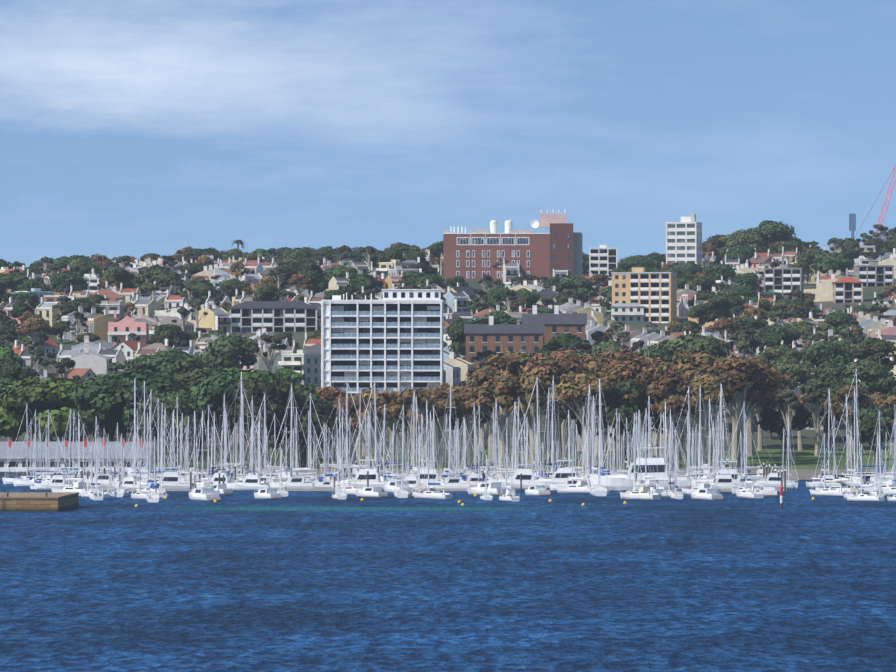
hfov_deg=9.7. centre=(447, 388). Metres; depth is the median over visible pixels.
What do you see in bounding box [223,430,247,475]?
sailing yacht
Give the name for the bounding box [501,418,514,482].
sailing yacht
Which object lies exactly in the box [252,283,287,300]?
fig tree
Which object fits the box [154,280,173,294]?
house terrace
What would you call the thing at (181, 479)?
sailing yacht
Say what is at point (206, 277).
house terrace
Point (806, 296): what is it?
plane tree
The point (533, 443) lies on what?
sailing yacht
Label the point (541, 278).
gum tree
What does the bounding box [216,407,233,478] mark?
sailing yacht
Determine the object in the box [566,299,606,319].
house terrace
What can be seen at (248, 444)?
sailing yacht
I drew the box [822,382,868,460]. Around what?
plane tree
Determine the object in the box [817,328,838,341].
house terrace
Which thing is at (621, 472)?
sailing yacht
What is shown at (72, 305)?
fig tree
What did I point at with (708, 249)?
plane tree
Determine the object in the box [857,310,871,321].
house terrace
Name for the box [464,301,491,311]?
fig tree
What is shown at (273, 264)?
house terrace
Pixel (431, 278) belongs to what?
fig tree
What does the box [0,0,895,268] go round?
sky
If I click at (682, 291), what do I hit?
house terrace
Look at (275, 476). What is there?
sailing yacht
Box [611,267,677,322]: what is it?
tan apartment block
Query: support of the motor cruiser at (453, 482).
on the harbour water
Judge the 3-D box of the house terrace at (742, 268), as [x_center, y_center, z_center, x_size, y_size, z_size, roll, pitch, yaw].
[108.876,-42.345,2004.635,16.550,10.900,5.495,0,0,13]
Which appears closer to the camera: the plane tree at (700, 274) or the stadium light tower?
the plane tree at (700, 274)
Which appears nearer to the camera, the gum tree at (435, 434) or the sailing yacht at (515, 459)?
the sailing yacht at (515, 459)
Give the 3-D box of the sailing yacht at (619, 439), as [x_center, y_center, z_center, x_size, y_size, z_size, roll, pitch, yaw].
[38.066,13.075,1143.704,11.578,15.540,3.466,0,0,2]
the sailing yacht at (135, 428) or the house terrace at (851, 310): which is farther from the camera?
the house terrace at (851, 310)
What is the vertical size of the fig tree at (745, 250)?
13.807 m
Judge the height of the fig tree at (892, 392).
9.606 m
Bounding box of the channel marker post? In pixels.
[780,484,782,508]
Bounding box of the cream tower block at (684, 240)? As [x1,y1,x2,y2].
[666,214,701,264]
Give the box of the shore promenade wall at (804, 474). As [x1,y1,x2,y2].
[156,469,892,479]
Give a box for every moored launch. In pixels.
[189,487,221,500]
[212,484,234,494]
[254,489,281,498]
[356,487,389,496]
[384,480,413,493]
[468,482,507,495]
[525,485,550,495]
[691,488,722,499]
[759,486,776,495]
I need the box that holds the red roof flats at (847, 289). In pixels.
[832,277,863,302]
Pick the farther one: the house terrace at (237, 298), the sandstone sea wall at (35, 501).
the house terrace at (237, 298)
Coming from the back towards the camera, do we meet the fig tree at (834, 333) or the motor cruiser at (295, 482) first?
the fig tree at (834, 333)
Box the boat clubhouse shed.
[0,438,156,480]
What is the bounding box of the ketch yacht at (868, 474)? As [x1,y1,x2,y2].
[822,368,895,482]
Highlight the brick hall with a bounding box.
[522,305,586,342]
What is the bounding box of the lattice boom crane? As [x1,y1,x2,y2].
[854,164,895,237]
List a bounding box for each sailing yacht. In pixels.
[2,403,56,484]
[10,422,51,478]
[13,411,68,486]
[19,410,71,478]
[21,419,62,477]
[27,441,38,480]
[28,424,71,483]
[30,440,46,488]
[47,437,68,475]
[51,412,93,477]
[53,440,61,473]
[58,438,86,477]
[63,413,78,481]
[71,444,88,477]
[72,419,86,483]
[80,425,117,477]
[84,429,118,478]
[86,440,117,478]
[88,416,101,477]
[99,437,103,466]
[102,434,111,473]
[111,423,120,480]
[117,410,163,478]
[123,379,144,478]
[123,390,193,484]
[123,406,169,479]
[128,437,138,480]
[130,412,181,480]
[136,381,152,464]
[136,399,197,480]
[140,412,151,469]
[140,428,175,480]
[140,436,145,475]
[140,445,163,480]
[151,413,184,473]
[155,403,169,474]
[156,407,170,478]
[157,428,193,480]
[165,422,200,478]
[168,410,179,466]
[171,397,183,467]
[172,426,205,477]
[175,413,185,473]
[175,439,198,476]
[176,406,231,486]
[181,434,193,477]
[182,417,193,477]
[185,424,221,479]
[189,411,200,475]
[200,382,269,477]
[206,426,216,479]
[209,412,220,472]
[216,394,234,480]
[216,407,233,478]
[217,431,225,471]
[218,414,233,481]
[222,425,256,481]
[223,424,254,472]
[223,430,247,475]
[227,417,256,470]
[231,370,249,472]
[237,398,249,466]
[237,431,245,479]
[238,395,257,478]
[240,394,299,477]
[244,402,301,475]
[244,431,254,473]
[246,421,256,473]
[249,408,265,474]
[252,422,265,473]
[253,413,269,486]
[260,414,300,479]
[260,427,269,473]
[266,397,332,482]
[269,409,315,476]
[270,428,304,476]
[271,383,300,483]
[271,394,334,478]
[282,422,317,475]
[284,411,322,475]
[288,432,294,464]
[298,428,327,478]
[303,380,373,478]
[305,424,350,484]
[305,427,344,479]
[307,408,361,483]
[309,425,351,479]
[312,434,346,481]
[318,389,386,475]
[332,399,350,479]
[343,401,391,472]
[343,420,353,478]
[345,417,381,469]
[346,421,388,480]
[350,379,412,476]
[350,415,395,480]
[352,418,393,471]
[362,411,374,466]
[371,427,403,480]
[375,434,386,481]
[378,404,391,471]
[385,405,436,472]
[385,435,417,480]
[386,439,393,478]
[387,423,398,475]
[387,432,397,480]
[394,436,401,473]
[395,419,407,479]
[403,406,453,478]
[403,437,427,471]
[404,391,422,478]
[404,396,423,472]
[407,429,437,473]
[416,414,429,467]
[417,419,457,480]
[420,400,431,467]
[424,411,437,468]
[427,418,440,477]
[437,419,477,474]
[438,384,458,477]
[438,413,448,475]
[441,416,455,480]
[444,443,453,477]
[446,425,477,473]
[448,429,456,476]
[451,420,477,473]
[451,424,461,471]
[451,424,491,475]
[452,421,466,480]
[457,419,469,473]
[458,406,505,476]
[458,418,471,476]
[467,404,481,472]
[469,431,491,474]
[477,428,511,478]
[485,405,539,481]
[487,401,502,473]
[487,407,501,480]
[488,398,539,474]
[488,413,500,475]
[497,443,502,467]
[499,413,544,476]
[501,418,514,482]
[508,377,584,479]
[508,401,524,470]
[508,428,518,478]
[510,426,520,470]
[514,445,528,468]
[520,417,531,468]
[522,432,531,468]
[530,418,536,471]
[532,429,541,479]
[534,414,551,478]
[534,442,556,478]
[539,388,555,471]
[541,375,560,471]
[545,402,559,476]
[550,422,584,467]
[554,439,561,469]
[560,406,600,473]
[562,410,576,470]
[562,439,583,476]
[571,424,580,475]
[574,434,598,473]
[578,384,596,477]
[578,434,607,479]
[580,426,586,470]
[581,419,591,466]
[583,397,600,481]
[585,402,600,474]
[585,415,598,473]
[591,379,612,475]
[597,437,607,470]
[600,408,630,474]
[603,413,636,465]
[604,422,612,470]
[607,440,614,473]
[608,436,629,470]
[609,428,616,474]
[610,414,644,474]
[611,432,633,474]
[622,417,632,467]
[632,411,644,462]
[632,418,659,457]
[635,412,643,457]
[636,410,644,457]
[641,396,656,457]
[650,413,683,472]
[650,414,679,475]
[658,402,673,469]
[663,421,686,469]
[666,387,727,478]
[666,409,678,476]
[667,428,677,476]
[670,413,714,475]
[671,429,690,475]
[673,440,680,476]
[679,422,694,476]
[682,423,694,479]
[686,431,697,473]
[689,425,701,479]
[690,387,708,479]
[690,431,719,472]
[691,425,703,472]
[700,398,716,472]
[701,433,729,471]
[703,429,714,478]
[705,420,717,478]
[711,412,725,476]
[712,384,730,472]
[714,400,728,472]
[719,423,728,466]
[720,413,762,475]
[724,403,768,479]
[731,444,737,470]
[758,429,799,483]
[782,417,798,488]
[810,387,839,482]
[835,426,868,474]
[837,387,865,485]
[839,393,855,474]
[866,432,882,484]
[867,431,893,484]
[869,462,895,486]
[881,432,890,480]
[890,433,895,475]
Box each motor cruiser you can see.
[34,470,72,489]
[74,474,118,485]
[111,473,138,489]
[138,466,189,487]
[196,467,237,486]
[225,470,270,490]
[236,466,267,482]
[269,477,314,487]
[314,481,331,486]
[331,457,387,490]
[387,472,427,490]
[394,458,443,484]
[426,477,470,487]
[462,469,481,485]
[489,462,549,490]
[534,458,590,487]
[549,472,588,490]
[590,443,690,490]
[690,459,751,487]
[697,468,743,490]
[750,467,792,488]
[806,472,841,487]
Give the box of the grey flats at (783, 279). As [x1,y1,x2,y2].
[764,265,802,295]
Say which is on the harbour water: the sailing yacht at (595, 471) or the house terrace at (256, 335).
the sailing yacht at (595, 471)
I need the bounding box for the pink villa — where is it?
[108,311,148,344]
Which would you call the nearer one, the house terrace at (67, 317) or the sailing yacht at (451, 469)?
the sailing yacht at (451, 469)
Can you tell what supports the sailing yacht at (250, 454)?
on the harbour water
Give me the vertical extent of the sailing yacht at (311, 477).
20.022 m
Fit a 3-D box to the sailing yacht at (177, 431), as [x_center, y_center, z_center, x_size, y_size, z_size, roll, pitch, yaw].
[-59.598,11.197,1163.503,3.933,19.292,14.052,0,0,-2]
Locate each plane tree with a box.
[15,316,49,343]
[18,311,34,321]
[91,253,113,264]
[99,259,112,273]
[99,277,119,288]
[117,272,134,287]
[124,302,136,316]
[171,253,188,260]
[180,246,192,251]
[185,293,203,303]
[194,255,216,267]
[219,302,231,311]
[231,260,249,279]
[242,286,253,294]
[254,275,277,287]
[286,273,314,294]
[296,294,308,301]
[315,381,343,460]
[330,386,350,455]
[332,394,380,464]
[348,386,410,461]
[348,393,364,461]
[353,394,366,455]
[383,242,402,251]
[383,387,400,459]
[387,389,400,454]
[393,387,441,465]
[415,381,442,461]
[419,393,463,465]
[429,383,449,448]
[439,378,473,461]
[447,385,490,465]
[459,363,494,450]
[461,402,499,455]
[463,366,518,461]
[466,368,526,465]
[475,347,521,453]
[491,259,508,265]
[503,343,534,449]
[508,373,561,466]
[517,367,546,460]
[519,351,601,465]
[535,409,540,452]
[539,381,580,461]
[542,348,579,454]
[544,415,550,449]
[546,371,638,466]
[577,350,589,450]
[579,347,612,455]
[583,358,624,445]
[590,274,609,288]
[593,347,621,450]
[596,348,653,455]
[597,362,637,459]
[604,330,618,341]
[635,361,676,458]
[638,359,670,455]
[643,348,659,450]
[646,366,692,466]
[659,263,675,270]
[667,321,679,331]
[672,350,728,459]
[676,367,735,465]
[692,271,707,277]
[702,243,718,265]
[706,317,742,340]
[709,356,766,460]
[711,348,781,465]
[711,403,729,454]
[726,354,790,455]
[739,307,768,319]
[756,390,780,450]
[789,292,813,301]
[797,393,812,450]
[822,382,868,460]
[832,397,870,453]
[851,326,863,337]
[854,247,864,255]
[868,391,888,409]
[878,394,895,454]
[882,284,895,296]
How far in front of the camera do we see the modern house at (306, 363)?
1496.20 m
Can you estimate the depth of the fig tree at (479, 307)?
1711.02 m
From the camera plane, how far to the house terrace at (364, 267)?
2005.76 m
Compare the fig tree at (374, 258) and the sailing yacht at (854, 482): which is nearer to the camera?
the sailing yacht at (854, 482)
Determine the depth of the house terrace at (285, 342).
1553.22 m
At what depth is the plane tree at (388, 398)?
1213.50 m
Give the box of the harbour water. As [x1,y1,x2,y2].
[0,480,895,671]
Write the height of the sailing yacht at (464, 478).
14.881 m
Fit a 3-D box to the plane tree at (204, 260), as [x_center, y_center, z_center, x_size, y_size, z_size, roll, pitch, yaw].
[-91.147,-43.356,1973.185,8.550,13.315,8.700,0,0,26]
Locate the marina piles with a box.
[75,460,785,491]
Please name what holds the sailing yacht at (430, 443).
on the harbour water
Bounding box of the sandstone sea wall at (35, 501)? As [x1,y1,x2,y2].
[0,492,78,511]
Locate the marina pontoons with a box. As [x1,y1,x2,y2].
[84,480,786,491]
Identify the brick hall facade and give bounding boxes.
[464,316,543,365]
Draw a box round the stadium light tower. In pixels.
[849,214,855,238]
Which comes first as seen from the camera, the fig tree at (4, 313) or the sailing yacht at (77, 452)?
the sailing yacht at (77, 452)
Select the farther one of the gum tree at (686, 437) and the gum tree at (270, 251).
the gum tree at (270, 251)
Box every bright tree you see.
[0,345,22,359]
[0,376,119,441]
[9,381,34,441]
[26,391,127,441]
[208,368,307,460]
[228,367,241,370]
[274,368,314,387]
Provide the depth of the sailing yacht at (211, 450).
1135.32 m
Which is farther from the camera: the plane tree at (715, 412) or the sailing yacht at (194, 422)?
the plane tree at (715, 412)
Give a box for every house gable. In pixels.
[13,340,47,356]
[14,336,58,352]
[52,368,96,380]
[103,281,119,293]
[111,336,147,368]
[152,291,166,309]
[238,353,254,370]
[239,276,256,293]
[253,329,274,349]
[367,267,385,276]
[426,279,445,295]
[442,282,478,302]
[443,314,453,328]
[748,252,777,270]
[756,277,763,292]
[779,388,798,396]
[818,304,835,314]
[882,248,895,259]
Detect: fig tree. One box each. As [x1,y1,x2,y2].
[0,258,15,268]
[0,273,17,290]
[0,284,10,302]
[0,307,10,322]
[0,322,19,345]
[0,357,39,381]
[0,373,15,382]
[0,380,14,437]
[8,291,40,308]
[9,302,34,327]
[11,272,24,288]
[17,279,50,290]
[17,327,48,344]
[25,264,43,273]
[25,314,51,332]
[47,257,71,270]
[48,270,89,294]
[48,321,70,343]
[50,377,66,439]
[54,298,104,322]
[66,255,90,260]
[68,257,99,276]
[70,372,157,441]
[72,378,94,382]
[74,332,100,345]
[83,294,109,304]
[92,262,102,272]
[96,266,140,288]
[110,256,134,263]
[117,369,196,439]
[124,354,150,371]
[129,389,217,465]
[130,272,152,296]
[137,265,170,274]
[139,269,184,293]
[140,253,162,261]
[141,348,204,374]
[150,324,191,346]
[170,368,216,454]
[179,262,208,277]
[181,249,219,261]
[184,276,217,298]
[184,282,221,302]
[185,378,217,459]
[186,248,213,253]
[186,371,247,466]
[195,330,226,341]
[197,333,258,368]
[204,366,222,370]
[205,247,222,260]
[207,368,231,447]
[213,377,302,467]
[218,278,252,298]
[221,248,246,260]
[232,369,283,453]
[240,253,265,262]
[244,248,268,257]
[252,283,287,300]
[263,265,295,289]
[267,388,349,466]
[271,332,299,350]
[274,257,312,268]
[274,374,310,449]
[275,247,301,258]
[281,248,312,259]
[284,383,300,455]
[294,260,325,276]
[301,270,327,296]
[302,247,314,256]
[307,330,320,338]
[308,256,326,265]
[312,246,336,262]
[322,265,357,286]
[324,289,358,299]
[345,273,382,292]
[346,247,370,261]
[353,294,378,299]
[354,275,381,293]
[362,251,382,267]
[374,249,405,267]
[384,266,406,278]
[385,244,419,253]
[395,284,426,288]
[398,271,424,285]
[399,390,421,450]
[403,252,429,264]
[408,263,437,275]
[408,273,444,287]
[425,241,442,262]
[441,296,446,308]
[444,276,467,288]
[446,318,496,358]
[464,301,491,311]
[472,303,490,313]
[481,286,509,310]
[484,310,518,323]
[501,288,541,311]
[520,418,525,435]
[521,307,560,323]
[525,348,551,359]
[543,276,559,288]
[543,333,586,350]
[550,281,560,292]
[552,288,582,308]
[556,275,599,297]
[571,379,676,466]
[576,351,593,354]
[582,252,588,269]
[588,340,635,352]
[597,285,611,307]
[612,255,658,271]
[639,343,681,365]
[644,252,665,268]
[646,257,661,269]
[647,329,669,335]
[655,267,692,277]
[667,333,737,357]
[668,320,701,334]
[675,261,705,275]
[677,276,694,289]
[684,276,719,291]
[686,290,714,306]
[687,303,718,332]
[702,234,727,255]
[705,293,749,318]
[706,263,736,281]
[707,356,728,430]
[709,255,723,263]
[717,317,768,336]
[718,229,766,254]
[719,251,751,266]
[720,285,757,301]
[725,243,759,258]
[731,276,754,280]
[733,277,760,290]
[734,340,762,358]
[735,272,761,283]
[747,220,801,252]
[749,324,804,349]
[753,299,773,316]
[753,415,771,438]
[754,343,800,360]
[757,403,813,454]
[765,241,801,252]
[766,292,783,300]
[771,298,823,321]
[771,355,813,390]
[784,321,815,344]
[790,262,813,276]
[791,324,821,339]
[794,246,830,265]
[796,340,850,367]
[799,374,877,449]
[800,241,813,250]
[804,361,851,382]
[810,252,854,273]
[819,416,843,441]
[820,310,860,334]
[820,330,836,335]
[833,338,859,352]
[835,238,860,249]
[838,248,861,260]
[840,359,895,397]
[843,337,895,364]
[845,305,871,312]
[847,406,895,464]
[864,238,883,256]
[877,235,895,255]
[885,386,895,396]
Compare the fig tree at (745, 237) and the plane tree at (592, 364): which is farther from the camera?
the fig tree at (745, 237)
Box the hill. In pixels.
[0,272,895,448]
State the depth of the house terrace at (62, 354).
1528.95 m
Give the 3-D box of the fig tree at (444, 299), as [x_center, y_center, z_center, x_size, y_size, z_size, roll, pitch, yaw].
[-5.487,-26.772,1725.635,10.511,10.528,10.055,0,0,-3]
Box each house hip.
[1,265,24,273]
[36,370,49,379]
[44,265,69,277]
[89,286,124,301]
[92,336,115,349]
[131,339,171,358]
[149,314,193,338]
[171,261,185,278]
[256,267,272,276]
[295,343,320,353]
[377,273,386,291]
[378,283,404,299]
[403,257,419,263]
[417,249,438,272]
[443,327,450,342]
[473,305,499,320]
[487,412,513,423]
[534,286,559,307]
[582,273,601,291]
[597,292,610,311]
[610,302,643,322]
[731,300,764,317]
[804,264,836,283]
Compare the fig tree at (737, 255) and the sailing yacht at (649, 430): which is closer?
the sailing yacht at (649, 430)
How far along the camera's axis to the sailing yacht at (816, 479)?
1120.96 m
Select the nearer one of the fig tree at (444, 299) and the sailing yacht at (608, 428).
the sailing yacht at (608, 428)
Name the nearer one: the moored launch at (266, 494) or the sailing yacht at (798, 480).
the moored launch at (266, 494)
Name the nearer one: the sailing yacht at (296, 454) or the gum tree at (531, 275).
the sailing yacht at (296, 454)
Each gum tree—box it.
[0,313,9,344]
[0,333,15,347]
[4,319,20,345]
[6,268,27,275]
[12,261,24,268]
[13,276,34,289]
[19,342,30,350]
[20,343,55,373]
[31,276,43,283]
[38,256,53,272]
[45,264,62,276]
[49,357,80,380]
[52,295,70,313]
[58,283,73,294]
[66,311,87,334]
[97,362,127,377]
[106,336,119,344]
[107,262,118,267]
[116,257,132,268]
[129,333,137,340]
[135,274,161,293]
[136,359,156,372]
[145,284,165,298]
[162,255,177,270]
[168,280,179,291]
[172,307,194,330]
[175,286,182,291]
[178,251,193,263]
[179,285,197,306]
[182,273,194,281]
[188,298,207,327]
[188,331,197,344]
[192,327,206,343]
[197,278,207,282]
[209,294,226,309]
[211,275,219,283]
[220,287,230,296]
[248,334,286,372]
[262,248,281,260]
[267,255,277,262]
[270,268,286,290]
[273,289,295,300]
[321,255,332,262]
[332,250,343,263]
[335,245,350,261]
[341,252,357,265]
[356,289,374,299]
[359,246,374,269]
[372,270,384,276]
[398,246,409,261]
[405,246,423,255]
[431,389,439,454]
[450,317,466,325]
[468,289,486,308]
[474,350,496,364]
[476,274,491,286]
[479,275,492,291]
[484,423,487,438]
[492,279,504,287]
[494,290,520,311]
[510,277,520,286]
[510,301,530,312]
[511,276,523,284]
[524,274,535,283]
[526,276,535,284]
[535,276,546,287]
[537,297,553,308]
[544,281,555,289]
[557,289,576,302]
[573,341,594,354]
[579,294,589,306]
[585,291,595,308]
[585,331,605,345]
[602,335,608,342]
[606,321,623,339]
[616,332,629,346]
[630,340,643,351]
[645,322,657,330]
[659,339,672,345]
[677,415,686,454]
[686,419,691,449]
[711,282,729,293]
[724,328,773,358]
[730,305,744,316]
[765,261,779,267]
[767,310,788,326]
[769,390,799,459]
[780,309,799,324]
[787,290,804,298]
[800,331,812,344]
[801,391,836,455]
[807,241,819,247]
[808,332,827,343]
[827,238,836,249]
[829,326,856,340]
[830,238,848,252]
[832,329,857,342]
[845,337,860,344]
[847,320,863,329]
[853,335,864,343]
[856,233,872,245]
[864,250,877,261]
[864,305,887,318]
[865,352,895,369]
[867,224,888,260]
[873,292,892,307]
[885,227,895,236]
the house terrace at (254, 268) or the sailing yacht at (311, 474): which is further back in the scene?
the house terrace at (254, 268)
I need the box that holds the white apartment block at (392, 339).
[321,289,443,395]
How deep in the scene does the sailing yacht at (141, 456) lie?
1146.47 m
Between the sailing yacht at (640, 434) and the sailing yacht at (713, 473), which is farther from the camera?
the sailing yacht at (640, 434)
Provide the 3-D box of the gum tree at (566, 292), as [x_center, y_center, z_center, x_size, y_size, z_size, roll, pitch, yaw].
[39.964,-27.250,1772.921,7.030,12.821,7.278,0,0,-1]
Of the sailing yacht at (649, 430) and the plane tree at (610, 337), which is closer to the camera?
the sailing yacht at (649, 430)
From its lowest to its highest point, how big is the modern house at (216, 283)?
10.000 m
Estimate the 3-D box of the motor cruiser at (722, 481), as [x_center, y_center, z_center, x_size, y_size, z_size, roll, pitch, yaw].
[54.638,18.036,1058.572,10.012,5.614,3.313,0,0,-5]
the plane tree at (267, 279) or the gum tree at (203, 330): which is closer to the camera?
the gum tree at (203, 330)
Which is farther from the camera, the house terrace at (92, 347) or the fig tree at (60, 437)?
the house terrace at (92, 347)
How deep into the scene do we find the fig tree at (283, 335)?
1561.29 m
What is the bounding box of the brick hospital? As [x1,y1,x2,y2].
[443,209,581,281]
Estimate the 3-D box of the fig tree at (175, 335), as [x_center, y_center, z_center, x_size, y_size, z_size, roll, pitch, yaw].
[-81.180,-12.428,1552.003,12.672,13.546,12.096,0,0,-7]
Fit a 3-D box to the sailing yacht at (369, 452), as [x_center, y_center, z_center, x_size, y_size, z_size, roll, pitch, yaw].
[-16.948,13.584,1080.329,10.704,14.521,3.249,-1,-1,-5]
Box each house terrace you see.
[4,296,34,326]
[19,343,47,375]
[27,269,44,278]
[32,272,49,283]
[35,296,61,326]
[57,305,84,338]
[57,342,82,361]
[69,284,90,295]
[70,306,97,340]
[71,334,105,349]
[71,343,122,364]
[71,346,121,375]
[72,337,103,352]
[83,308,120,340]
[91,267,105,287]
[97,342,125,370]
[98,291,117,300]
[104,294,127,316]
[119,282,141,302]
[121,265,138,277]
[124,262,142,270]
[127,310,166,321]
[130,290,152,315]
[130,308,170,320]
[131,293,161,317]
[134,312,161,329]
[135,341,160,357]
[137,261,146,267]
[152,302,195,321]
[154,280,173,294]
[165,288,186,308]
[165,306,204,311]
[172,339,193,355]
[183,269,201,291]
[189,301,231,333]
[192,269,209,281]
[194,265,213,280]
[194,322,212,339]
[194,330,219,349]
[194,334,216,357]
[205,290,231,312]
[208,264,224,274]
[211,268,232,282]
[213,264,234,277]
[218,257,232,270]
[218,263,234,275]
[220,255,233,262]
[234,288,254,304]
[239,290,252,302]
[241,269,261,283]
[242,257,262,273]
[242,327,266,337]
[247,254,258,262]
[250,329,258,338]
[252,346,281,372]
[258,256,274,270]
[264,332,289,351]
[270,257,276,267]
[275,340,295,353]
[286,285,295,296]
[287,296,297,300]
[294,286,325,299]
[303,331,320,348]
[304,296,320,327]
[308,290,323,302]
[321,257,339,265]
[323,260,335,269]
[326,271,350,290]
[339,260,362,273]
[350,260,369,272]
[385,270,403,288]
[425,250,429,265]
[440,253,442,274]
[443,285,470,312]
[443,339,465,359]
[443,349,457,359]
[443,360,460,385]
[443,370,445,384]
[445,351,474,385]
[452,304,472,321]
[502,279,536,305]
[503,257,518,281]
[504,273,523,287]
[504,305,522,323]
[527,279,544,291]
[553,269,567,278]
[560,297,576,311]
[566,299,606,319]
[573,302,615,327]
[581,279,611,303]
[582,265,588,275]
[585,319,607,344]
[587,310,599,325]
[588,297,605,313]
[602,321,624,339]
[619,324,642,347]
[630,339,649,352]
[631,326,659,345]
[650,329,675,345]
[665,325,685,336]
[677,284,691,300]
[677,295,682,315]
[678,286,700,314]
[686,286,716,314]
[688,301,720,326]
[694,293,708,305]
[701,324,721,339]
[702,256,711,265]
[725,254,738,265]
[735,264,744,273]
[740,264,752,273]
[741,295,758,307]
[744,262,761,277]
[754,248,767,255]
[757,258,774,278]
[758,292,773,313]
[766,318,789,326]
[768,248,784,261]
[777,259,792,267]
[778,257,786,264]
[782,246,795,263]
[789,311,817,324]
[790,339,804,345]
[792,381,800,395]
[795,325,824,345]
[803,275,807,282]
[804,274,837,301]
[813,309,827,326]
[816,269,853,280]
[816,271,830,283]
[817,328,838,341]
[827,269,855,279]
[846,266,853,275]
[847,307,865,316]
[850,305,871,317]
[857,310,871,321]
[858,313,872,326]
[862,315,885,333]
[868,317,893,337]
[872,291,895,309]
[875,320,895,337]
[877,311,895,325]
[877,327,895,341]
[878,254,895,279]
[881,306,895,314]
[889,356,895,378]
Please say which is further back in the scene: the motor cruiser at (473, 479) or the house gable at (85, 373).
the house gable at (85, 373)
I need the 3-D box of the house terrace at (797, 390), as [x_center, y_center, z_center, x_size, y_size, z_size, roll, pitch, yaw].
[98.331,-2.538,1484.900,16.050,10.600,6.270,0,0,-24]
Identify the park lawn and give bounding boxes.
[155,449,893,468]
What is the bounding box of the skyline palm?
[231,240,246,259]
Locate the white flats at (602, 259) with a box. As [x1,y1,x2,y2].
[589,245,617,279]
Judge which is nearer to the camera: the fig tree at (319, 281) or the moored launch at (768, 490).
the moored launch at (768, 490)
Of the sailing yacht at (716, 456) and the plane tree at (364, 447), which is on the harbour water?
the sailing yacht at (716, 456)
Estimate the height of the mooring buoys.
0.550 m
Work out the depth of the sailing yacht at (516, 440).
1152.22 m
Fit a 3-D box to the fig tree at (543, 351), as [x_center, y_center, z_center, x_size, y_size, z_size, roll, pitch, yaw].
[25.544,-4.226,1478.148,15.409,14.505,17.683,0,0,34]
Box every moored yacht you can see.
[51,410,93,496]
[81,449,109,497]
[89,438,104,499]
[104,451,115,495]
[112,434,128,496]
[131,436,152,498]
[136,444,166,493]
[146,437,163,501]
[156,449,167,496]
[191,411,219,494]
[275,447,288,496]
[332,446,347,499]
[335,417,367,494]
[394,435,409,497]
[412,442,425,496]
[413,433,452,498]
[467,444,492,492]
[480,456,492,499]
[499,449,519,501]
[557,420,593,492]
[590,410,609,495]
[620,425,660,499]
[625,422,648,492]
[636,408,666,493]
[661,438,682,496]
[670,455,683,498]
[681,427,719,494]
[731,432,760,493]
[736,431,763,497]
[809,434,846,495]
[815,417,863,493]
[843,431,862,498]
[846,444,883,500]
[862,411,895,492]
[870,448,884,496]
[880,420,895,494]
[887,454,895,501]
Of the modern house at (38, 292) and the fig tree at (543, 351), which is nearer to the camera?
the fig tree at (543, 351)
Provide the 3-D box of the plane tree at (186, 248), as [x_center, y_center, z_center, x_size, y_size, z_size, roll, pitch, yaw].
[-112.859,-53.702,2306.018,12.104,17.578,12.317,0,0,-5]
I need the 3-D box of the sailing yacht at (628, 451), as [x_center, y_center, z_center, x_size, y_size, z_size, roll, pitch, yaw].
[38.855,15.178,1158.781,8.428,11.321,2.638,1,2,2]
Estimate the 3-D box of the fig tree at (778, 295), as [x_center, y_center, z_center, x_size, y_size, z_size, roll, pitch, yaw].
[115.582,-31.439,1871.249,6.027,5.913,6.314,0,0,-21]
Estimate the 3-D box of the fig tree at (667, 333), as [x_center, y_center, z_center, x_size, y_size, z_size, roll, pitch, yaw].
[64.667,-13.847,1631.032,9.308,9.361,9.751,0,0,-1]
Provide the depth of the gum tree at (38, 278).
1885.63 m
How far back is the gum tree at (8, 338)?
1562.80 m
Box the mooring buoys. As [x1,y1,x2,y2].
[135,494,814,506]
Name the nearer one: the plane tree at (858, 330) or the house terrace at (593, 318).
the plane tree at (858, 330)
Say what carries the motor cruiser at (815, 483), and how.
on the harbour water
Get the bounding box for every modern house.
[0,267,8,271]
[0,289,28,310]
[15,288,55,304]
[44,292,69,302]
[68,293,89,299]
[81,274,101,292]
[95,301,124,318]
[152,258,177,265]
[212,277,238,301]
[278,350,320,384]
[376,260,414,274]
[388,266,417,275]
[443,313,459,318]
[651,418,680,431]
[716,280,739,286]
[806,417,839,429]
[854,256,880,265]
[859,243,875,251]
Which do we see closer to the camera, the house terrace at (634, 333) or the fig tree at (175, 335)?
the fig tree at (175, 335)
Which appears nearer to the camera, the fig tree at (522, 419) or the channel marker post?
the channel marker post
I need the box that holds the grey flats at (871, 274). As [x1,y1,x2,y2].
[853,262,893,286]
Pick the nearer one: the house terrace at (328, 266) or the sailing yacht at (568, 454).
the sailing yacht at (568, 454)
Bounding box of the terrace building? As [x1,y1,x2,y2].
[229,301,317,332]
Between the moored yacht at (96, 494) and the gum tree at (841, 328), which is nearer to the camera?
the moored yacht at (96, 494)
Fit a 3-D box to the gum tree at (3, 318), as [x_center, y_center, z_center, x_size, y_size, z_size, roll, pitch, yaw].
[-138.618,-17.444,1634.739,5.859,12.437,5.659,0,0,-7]
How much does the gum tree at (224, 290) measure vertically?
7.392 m
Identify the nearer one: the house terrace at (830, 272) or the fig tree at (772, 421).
the fig tree at (772, 421)

